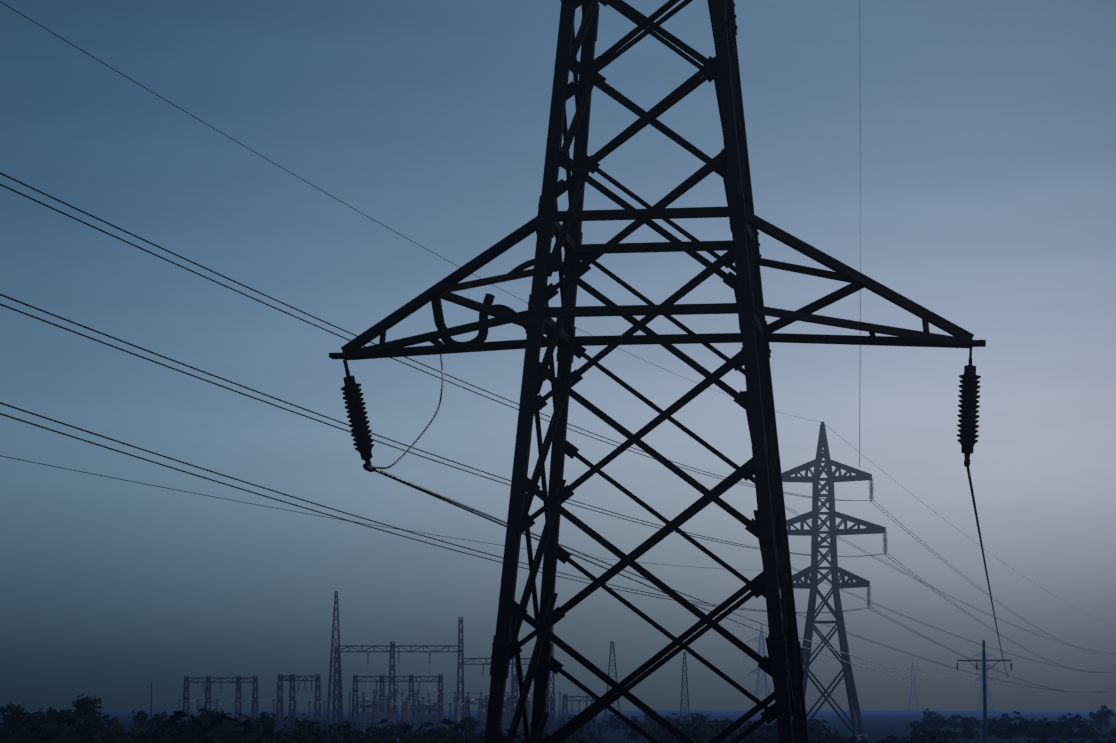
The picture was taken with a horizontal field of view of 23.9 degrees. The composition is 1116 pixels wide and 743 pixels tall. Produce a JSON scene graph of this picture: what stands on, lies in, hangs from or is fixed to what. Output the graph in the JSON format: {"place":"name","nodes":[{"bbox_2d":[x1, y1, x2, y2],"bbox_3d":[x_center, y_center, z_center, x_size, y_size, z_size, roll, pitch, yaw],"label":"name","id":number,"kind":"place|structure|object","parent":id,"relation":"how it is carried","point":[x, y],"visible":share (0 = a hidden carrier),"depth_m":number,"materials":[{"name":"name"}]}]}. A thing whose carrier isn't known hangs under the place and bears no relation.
{"place":"outdoors","nodes":[
{"label":"outdoors","id":0,"kind":"place"},
{"bbox_2d":[0,710,1115,742],"bbox_3d":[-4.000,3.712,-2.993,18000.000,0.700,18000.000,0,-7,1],"label":"field ground","id":1,"kind":"structure","parent":0,"point":[878,725],"depth_m":1294.72,"materials":[{"name":"plant"}]},
{"bbox_2d":[0,702,48,741],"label":"tree","id":2,"kind":"object","parent":1,"relation":"on","point":[18,714],"depth_m":335.53,"materials":[{"name":"plant"}]},
{"bbox_2d":[31,708,58,732],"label":"tree","id":3,"kind":"object","parent":1,"relation":"on","point":[50,717],"visible":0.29,"depth_m":345.36,"materials":[{"name":"plant"}]},
{"bbox_2d":[48,707,85,727],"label":"tree","id":4,"kind":"object","parent":1,"relation":"on","point":[62,715],"visible":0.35,"depth_m":354.94,"materials":[{"name":"plant"}]},
{"bbox_2d":[72,693,102,725],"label":"tree","id":5,"kind":"object","parent":1,"relation":"on","point":[85,705],"visible":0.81,"depth_m":360.31,"materials":[{"name":"plant"}]},
{"bbox_2d":[93,713,118,733],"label":"tree","id":6,"kind":"object","parent":1,"relation":"on","point":[105,718],"visible":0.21,"depth_m":365.15,"materials":[{"name":"plant"}]},
{"bbox_2d":[131,710,147,732],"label":"tree","id":7,"kind":"object","parent":1,"relation":"on","point":[140,716],"depth_m":434.76,"materials":[{"name":"plant"}]},
{"bbox_2d":[144,711,167,737],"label":"tree","id":8,"kind":"object","parent":1,"relation":"on","point":[160,719],"depth_m":325.80,"materials":[{"name":"plant"}]},
{"bbox_2d":[188,705,223,728],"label":"tree","id":9,"kind":"object","parent":1,"relation":"on","point":[203,716],"visible":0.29,"depth_m":339.87,"materials":[{"name":"plant"}]},
{"bbox_2d":[252,711,277,741],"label":"tree","id":10,"kind":"object","parent":1,"relation":"on","point":[263,718],"depth_m":329.69,"materials":[{"name":"plant"}]},
{"bbox_2d":[293,718,320,736],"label":"tree","id":11,"kind":"object","parent":1,"relation":"on","point":[303,727],"depth_m":344.74,"materials":[{"name":"plant"}]},
{"bbox_2d":[177,689,608,738],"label":"substation apparatus frames","id":12,"kind":"structure","parent":1,"relation":"on","point":[436,725],"depth_m":349.94,"materials":[{"name":"grey metal"}]},
{"bbox_2d":[150,591,690,738],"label":"electrical substation","id":13,"kind":"object","parent":1,"relation":"on","point":[514,680],"visible":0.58,"depth_m":368.40,"materials":[{"name":"grey metal"}]},
{"bbox_2d":[181,667,593,717],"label":"substation busbars","id":14,"kind":"object","parent":13,"relation":"attached to","point":[367,698],"visible":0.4,"depth_m":367.46,"materials":[{"name":"grey metal"}]},
{"bbox_2d":[178,652,607,721],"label":"substation insulators","id":15,"kind":"object","parent":13,"relation":"attached to","point":[417,712],"visible":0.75,"depth_m":360.01,"materials":[{"name":"brown ceramic"}]},
{"bbox_2d":[356,700,515,739],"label":"transformers","id":16,"kind":"object","parent":1,"relation":"on","point":[365,717],"visible":0.44,"depth_m":361.86,"materials":[{"name":"paint"}]},
{"bbox_2d":[362,695,511,713],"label":"transformer bushings","id":17,"kind":"object","parent":16,"relation":"on","point":[419,701],"visible":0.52,"depth_m":362.25,"materials":[{"name":"brown ceramic"}]},
{"bbox_2d":[136,723,764,742],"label":"substation fence","id":18,"kind":"object","parent":1,"relation":"on","point":[629,740],"visible":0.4,"depth_m":321.65,"materials":[{"name":"metal"}]},
{"bbox_2d":[404,701,531,732],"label":"transformer blast walls","id":19,"kind":"structure","parent":1,"relation":"on","point":[458,715],"depth_m":361.83,"materials":[{"name":"concrete"}]},
{"bbox_2d":[459,715,479,736],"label":"tree","id":20,"kind":"object","parent":1,"relation":"on","point":[471,719],"visible":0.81,"depth_m":323.96,"materials":[{"name":"plant"}]},
{"bbox_2d":[0,710,1115,742],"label":"treeline","id":21,"kind":"object","parent":1,"relation":"on","point":[226,730],"visible":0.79,"depth_m":307.91,"materials":[{"name":"plant"}]},
{"bbox_2d":[644,710,656,725],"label":"tree","id":22,"kind":"object","parent":1,"relation":"on","point":[647,718],"visible":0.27,"depth_m":591.52,"materials":[{"name":"plant"}]},
{"bbox_2d":[329,0,985,742],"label":"transmission tower","id":23,"kind":"structure","parent":1,"relation":"on","point":[781,664],"depth_m":17.83,"materials":[{"name":"metal"}]},
{"bbox_2d":[343,359,349,376],"bbox_3d":[-1.481,-0.022,18.476,0.053,0.122,0.065,0,-7,1],"label":"insulator rod","id":24,"kind":"object","parent":23,"relation":"attached to","point":[347,371],"visible":0.96,"depth_m":18.45,"materials":[{"name":"black metal"}]},
{"bbox_2d":[340,376,373,462],"bbox_3d":[-1.403,0.338,18.418,0.242,0.621,0.160,0,-7,1],"label":"insulator","id":25,"kind":"object","parent":23,"relation":"attached to","point":[357,413],"visible":0.98,"depth_m":18.37,"materials":[{"name":"ceramic"}]},
{"bbox_2d":[363,461,375,471],"bbox_3d":[-1.317,0.662,18.363,0.046,0.072,0.244,-1,-7,8],"label":"wire clamp","id":26,"kind":"object","parent":25,"relation":"attached to","point":[366,465],"visible":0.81,"depth_m":18.31,"materials":[{"name":"black metal"}]},
{"bbox_2d":[368,353,1010,678],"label":"conductors","id":27,"kind":"object","parent":25,"relation":"attached to","point":[448,500],"visible":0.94,"depth_m":23.06,"materials":[{"name":"black metal"}]},
{"bbox_2d":[964,456,969,466],"bbox_3d":[2.758,0.608,17.769,0.042,0.070,0.244,-1,-7,8],"label":"insulator clamp","id":28,"kind":"object","parent":27,"relation":"attached to","point":[967,461],"visible":0.98,"depth_m":17.66,"materials":[{"name":"metal"}]},
{"bbox_2d":[957,365,980,455],"bbox_3d":[2.778,0.271,17.809,0.170,0.631,0.152,0,-7,1],"label":"insulator","id":29,"kind":"object","parent":23,"relation":"attached to","point":[968,406],"visible":1,"depth_m":17.76,"materials":[{"name":"black ceramic"}]},
{"bbox_2d":[968,347,971,364],"bbox_3d":[2.794,-0.100,17.854,0.027,0.121,0.064,-1,-7,8],"label":"insulator rod","id":30,"kind":"object","parent":23,"relation":"attached to","point":[970,356],"visible":0.94,"depth_m":17.83,"materials":[{"name":"metal"}]},
{"bbox_2d":[691,713,708,725],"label":"tree","id":31,"kind":"object","parent":1,"relation":"on","point":[700,717],"visible":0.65,"depth_m":511.59,"materials":[{"name":"plant"}]},
{"bbox_2d":[744,624,771,716],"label":"pylon","id":32,"kind":"object","parent":1,"relation":"on","point":[763,654],"visible":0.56,"depth_m":1238.42,"materials":[{"name":"metal"}]},
{"bbox_2d":[794,734,867,739],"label":"pylon footings","id":33,"kind":"object","parent":1,"relation":"on","point":[858,736],"visible":0.25,"depth_m":376.05,"materials":[{"name":"grey concrete"}]},
{"bbox_2d":[779,422,887,734],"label":"pylon","id":34,"kind":"object","parent":1,"relation":"on","point":[814,532],"visible":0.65,"depth_m":384.83,"materials":[{"name":"metal"}]},
{"bbox_2d":[0,1,1115,692],"bbox_3d":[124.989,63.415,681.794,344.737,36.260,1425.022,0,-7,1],"label":"power lines","id":35,"kind":"object","parent":34,"relation":"attached to","point":[396,441],"visible":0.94,"depth_m":127.04,"materials":[{"name":"grey"}]},
{"bbox_2d":[902,660,923,711],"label":"pylon","id":36,"kind":"object","parent":1,"relation":"on","point":[911,684],"visible":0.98,"depth_m":2274.44,"materials":[{"name":"metal"}]},
{"bbox_2d":[923,708,942,725],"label":"tree","id":37,"kind":"object","parent":1,"relation":"on","point":[930,714],"visible":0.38,"depth_m":610.07,"materials":[{"name":"plant"}]},
{"bbox_2d":[957,640,1010,742],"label":"support pole","id":38,"kind":"object","parent":1,"relation":"on","point":[985,732],"visible":1,"depth_m":213.99,"materials":[{"name":"metal"}]},
{"bbox_2d":[972,650,997,714],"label":"pylon","id":39,"kind":"object","parent":1,"relation":"on","point":[981,668],"visible":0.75,"depth_m":1680.73,"materials":[{"name":"metal"}]},
{"bbox_2d":[1087,705,1115,728],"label":"tree","id":40,"kind":"object","parent":1,"relation":"on","point":[1102,715],"depth_m":549.86,"materials":[{"name":"plant"}]},
{"bbox_2d":[0,0,1115,709],"label":"sky","id":41,"kind":"structure","parent":0,"point":[988,127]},
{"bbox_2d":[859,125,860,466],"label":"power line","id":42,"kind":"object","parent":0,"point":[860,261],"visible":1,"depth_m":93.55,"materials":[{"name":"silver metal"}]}
]}

